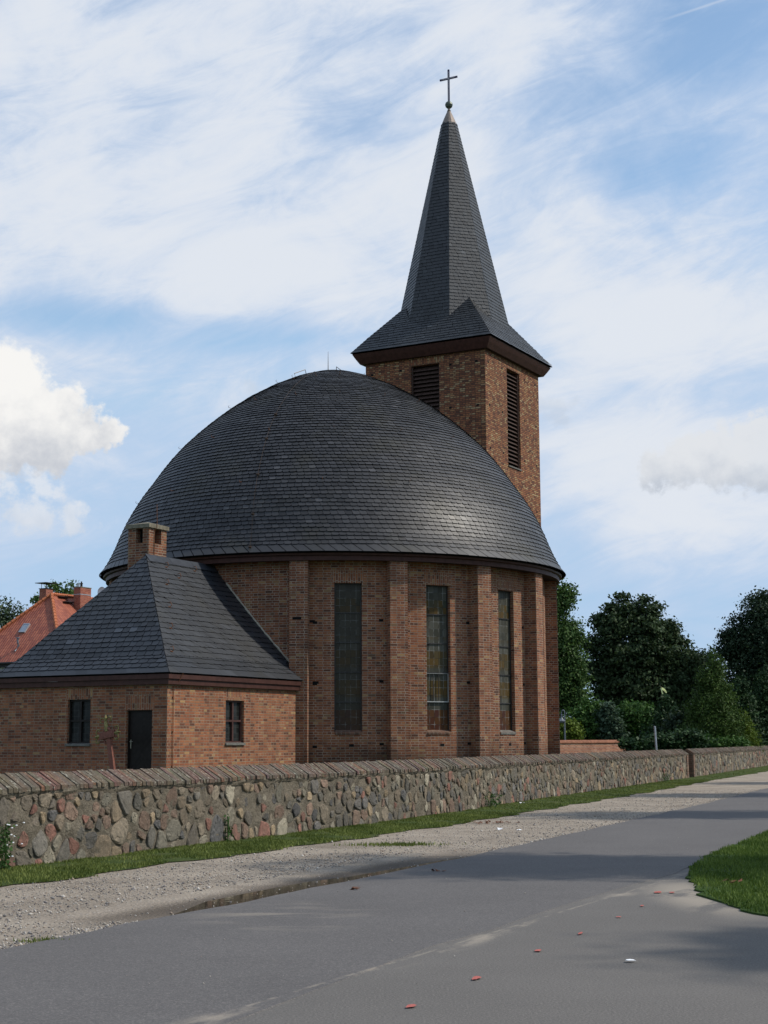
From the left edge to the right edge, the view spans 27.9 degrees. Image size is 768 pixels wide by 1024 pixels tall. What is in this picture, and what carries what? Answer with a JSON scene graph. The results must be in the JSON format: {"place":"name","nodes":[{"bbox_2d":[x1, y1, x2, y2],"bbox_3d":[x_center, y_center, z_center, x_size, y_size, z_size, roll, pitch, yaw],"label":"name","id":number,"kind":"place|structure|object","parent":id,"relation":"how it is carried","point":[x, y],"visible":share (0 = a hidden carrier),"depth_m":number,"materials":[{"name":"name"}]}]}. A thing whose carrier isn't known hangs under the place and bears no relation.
{"place":"outdoors","nodes":[
{"label":"outdoors","id":0,"kind":"place"},
{"bbox_2d":[0,788,767,1023],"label":"road","id":1,"kind":"structure","parent":0,"point":[269,952],"depth_m":13.13,"materials":[{"name":"grey asphalt"}]},
{"bbox_2d":[0,771,767,983],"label":"gravel verge","id":2,"kind":"structure","parent":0,"point":[163,904],"depth_m":20.10,"materials":[{"name":"grey gravel"}]},
{"bbox_2d":[13,936,69,942],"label":"grass","id":3,"kind":"structure","parent":2,"relation":"on","point":[38,940],"depth_m":12.55,"materials":[{"name":"green plant"}]},
{"bbox_2d":[169,857,464,915],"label":"puddle","id":4,"kind":"object","parent":2,"relation":"on","point":[243,898],"visible":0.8,"depth_m":16.60,"materials":[{"name":"grey liquid"}]},
{"bbox_2d":[0,749,688,867],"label":"stone wall","id":5,"kind":"structure","parent":2,"relation":"on","point":[72,815],"depth_m":25.91,"materials":[{"name":"stone"}]},
{"bbox_2d":[0,765,767,886],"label":"turf strip","id":6,"kind":"object","parent":2,"relation":"on","point":[173,859],"visible":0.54,"depth_m":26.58,"materials":[{"name":"plant"}]},
{"bbox_2d":[0,822,24,868],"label":"weed plant","id":7,"kind":"object","parent":6,"relation":"on","point":[5,848],"visible":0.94,"depth_m":19.48,"materials":[{"name":"green plant"}]},
{"bbox_2d":[224,814,233,840],"bbox_3d":[-2.485,5.041,24.639,0.187,0.467,0.288,0,-8,0],"label":"weed plant","id":8,"kind":"object","parent":6,"relation":"on","point":[229,831],"visible":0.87,"depth_m":24.65,"materials":[{"name":"green plant"}]},
{"bbox_2d":[480,792,501,807],"bbox_3d":[2.524,6.907,37.036,0.680,0.416,1.629,0,-8,0],"label":"weed plant","id":9,"kind":"object","parent":6,"relation":"on","point":[491,801],"visible":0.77,"depth_m":36.96,"materials":[{"name":"green plant"}]},
{"bbox_2d":[662,773,673,780],"bbox_3d":[10.710,10.156,59.154,0.524,0.366,1.520,1,-8,-5],"label":"weed plant","id":10,"kind":"object","parent":6,"relation":"on","point":[665,775],"visible":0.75,"depth_m":59.12,"materials":[{"name":"green plant"}]},
{"bbox_2d":[472,820,519,823],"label":"dead leaves","id":11,"kind":"object","parent":2,"relation":"on","point":[487,822],"visible":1,"depth_m":30.21,"materials":[{"name":"brown plant"}]},
{"bbox_2d":[684,746,767,776],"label":"stone wall","id":12,"kind":"structure","parent":2,"relation":"on","point":[704,761],"depth_m":75.41,"materials":[{"name":"stone"}]},
{"bbox_2d":[0,0,767,717],"label":"sky","id":13,"kind":"structure","parent":0,"point":[206,205],"materials":[{"name":"blue"}]},
{"bbox_2d":[334,840,465,847],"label":"grass","id":14,"kind":"structure","parent":0,"point":[388,844],"depth_m":23.91,"materials":[{"name":"green plant"}]},
{"bbox_2d":[230,868,767,1023],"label":"side road","id":15,"kind":"structure","parent":0,"point":[700,960],"depth_m":10.58,"materials":[{"name":"grey asphalt"}]},
{"bbox_2d":[685,830,767,916],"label":"lawn","id":16,"kind":"structure","parent":0,"point":[701,893],"depth_m":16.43,"materials":[{"name":"plant"}]},
{"label":"churchyard","id":17,"kind":"structure","parent":0,"visible":0},
{"bbox_2d":[0,595,32,627],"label":"tree","id":18,"kind":"object","parent":17,"relation":"on","point":[6,616],"visible":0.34,"depth_m":134.97,"materials":[{"name":"green plant"}]},
{"bbox_2d":[0,581,103,669],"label":"house","id":19,"kind":"structure","parent":17,"relation":"on","point":[44,616],"depth_m":109.92,"materials":[{"name":"red tile"}]},
{"bbox_2d":[29,579,79,603],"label":"tree","id":20,"kind":"object","parent":17,"relation":"on","point":[55,587],"visible":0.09,"depth_m":140.18,"materials":[{"name":"green plant"}]},
{"bbox_2d":[94,715,120,768],"bbox_3d":[-8.017,6.831,44.801,0.949,1.884,0.155,-5,-10,28],"label":"wooden cross","id":21,"kind":"object","parent":17,"relation":"on","point":[108,734],"visible":1,"depth_m":44.78,"materials":[{"name":"red wood"}]},
{"bbox_2d":[0,69,565,773],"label":"church","id":22,"kind":"structure","parent":17,"relation":"on","point":[336,565],"depth_m":52.91,"materials":[{"name":"brick"}]},
{"bbox_2d":[65,699,90,745],"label":"window","id":23,"kind":"structure","parent":22,"relation":"in","point":[79,716],"depth_m":46.53,"materials":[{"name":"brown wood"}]},
{"bbox_2d":[127,710,151,769],"bbox_3d":[-7.138,6.923,45.309,0.940,2.215,0.095,-5,-10,28],"label":"door","id":24,"kind":"structure","parent":22,"relation":"in","point":[139,753],"depth_m":45.41,"materials":[{"name":"brown wood"}]},
{"bbox_2d":[225,700,245,744],"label":"window","id":25,"kind":"structure","parent":22,"relation":"in","point":[233,730],"depth_m":48.05,"materials":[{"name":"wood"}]},
{"bbox_2d":[334,583,361,734],"bbox_3d":[-1.208,4.922,51.916,0.919,5.075,0.290,0,-8,-4],"label":"window","id":26,"kind":"structure","parent":22,"relation":"in","point":[347,597],"depth_m":51.98,"materials":[{"name":"grey glass"}]},
{"bbox_2d":[426,585,451,734],"bbox_3d":[1.831,5.036,52.783,0.685,5.075,0.875,-5,-10,28],"label":"window","id":27,"kind":"structure","parent":22,"relation":"in","point":[436,596],"depth_m":52.88,"materials":[{"name":"grey glass"}]},
{"bbox_2d":[498,590,515,733],"bbox_3d":[4.288,5.317,54.761,0.395,5.075,0.937,-5,-10,28],"label":"window","id":28,"kind":"structure","parent":22,"relation":"in","point":[505,684],"depth_m":54.92,"materials":[{"name":"grey glass"}]},
{"bbox_2d":[560,710,565,739],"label":"street lamp","id":29,"kind":"object","parent":17,"relation":"on","point":[562,720],"visible":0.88,"depth_m":97.00,"materials":[{"name":"grey metal"}]},
{"bbox_2d":[559,716,586,739],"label":"bush","id":30,"kind":"object","parent":17,"relation":"on","point":[574,730],"visible":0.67,"depth_m":97.54,"materials":[{"name":"green plant"}]},
{"bbox_2d":[557,578,596,717],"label":"tree","id":31,"kind":"object","parent":17,"relation":"on","point":[572,665],"visible":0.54,"depth_m":110.75,"materials":[{"name":"green plant"}]},
{"bbox_2d":[559,695,611,739],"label":"bush","id":32,"kind":"object","parent":17,"relation":"on","point":[583,711],"visible":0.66,"depth_m":102.33,"materials":[{"name":"green plant"}]},
{"bbox_2d":[560,740,624,753],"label":"brick wall","id":33,"kind":"structure","parent":17,"relation":"on","point":[578,746],"depth_m":90.77,"materials":[{"name":"brown brick"}]},
{"bbox_2d":[591,698,630,739],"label":"bush","id":34,"kind":"object","parent":17,"relation":"on","point":[612,726],"visible":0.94,"depth_m":101.55,"materials":[{"name":"green plant"}]},
{"bbox_2d":[615,698,656,737],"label":"bush","id":35,"kind":"object","parent":17,"relation":"on","point":[635,718],"visible":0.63,"depth_m":104.25,"materials":[{"name":"green plant"}]},
{"bbox_2d":[580,590,706,713],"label":"tree","id":36,"kind":"object","parent":17,"relation":"on","point":[649,658],"visible":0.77,"depth_m":118.44,"materials":[{"name":"green plant"}]},
{"bbox_2d":[654,726,656,749],"bbox_3d":[10.965,9.535,62.267,0.158,1.812,0.086,0,-8,0],"label":"metal post","id":37,"kind":"object","parent":17,"relation":"on","point":[655,737],"visible":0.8,"depth_m":62.30,"materials":[{"name":"metal"}]},
{"bbox_2d":[640,685,682,736],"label":"conifer","id":38,"kind":"object","parent":17,"relation":"on","point":[665,706],"visible":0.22,"depth_m":98.84,"materials":[{"name":"green plant"}]},
{"bbox_2d":[617,725,718,750],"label":"bush","id":39,"kind":"object","parent":17,"relation":"on","point":[684,738],"visible":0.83,"depth_m":84.17,"materials":[{"name":"green plant"}]},
{"bbox_2d":[659,707,694,733],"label":"bush","id":40,"kind":"object","parent":17,"relation":"on","point":[672,719],"visible":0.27,"depth_m":91.74,"materials":[{"name":"green plant"}]},
{"bbox_2d":[689,646,726,704],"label":"tree","id":41,"kind":"object","parent":17,"relation":"on","point":[702,653],"visible":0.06,"depth_m":149.01,"materials":[{"name":"green plant"}]},
{"bbox_2d":[670,644,756,744],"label":"conifer","id":42,"kind":"object","parent":17,"relation":"on","point":[710,708],"visible":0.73,"depth_m":90.60,"materials":[{"name":"green plant"}]},
{"bbox_2d":[703,733,751,747],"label":"bush","id":43,"kind":"object","parent":17,"relation":"on","point":[726,741],"visible":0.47,"depth_m":88.25,"materials":[{"name":"green plant"}]},
{"bbox_2d":[707,585,767,694],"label":"tree","id":44,"kind":"object","parent":17,"relation":"on","point":[744,644],"visible":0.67,"depth_m":116.91,"materials":[{"name":"green plant"}]},
{"bbox_2d":[728,669,767,745],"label":"conifer","id":45,"kind":"object","parent":17,"relation":"on","point":[746,700],"visible":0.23,"depth_m":96.83,"materials":[{"name":"green plant"}]},
{"bbox_2d":[736,706,764,751],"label":"conifer","id":46,"kind":"object","parent":17,"relation":"on","point":[751,733],"visible":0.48,"depth_m":90.76,"materials":[{"name":"green plant"}]},
{"bbox_2d":[750,661,767,745],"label":"conifer","id":47,"kind":"object","parent":17,"relation":"on","point":[760,691],"visible":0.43,"depth_m":104.70,"materials":[{"name":"green plant"}]}
]}

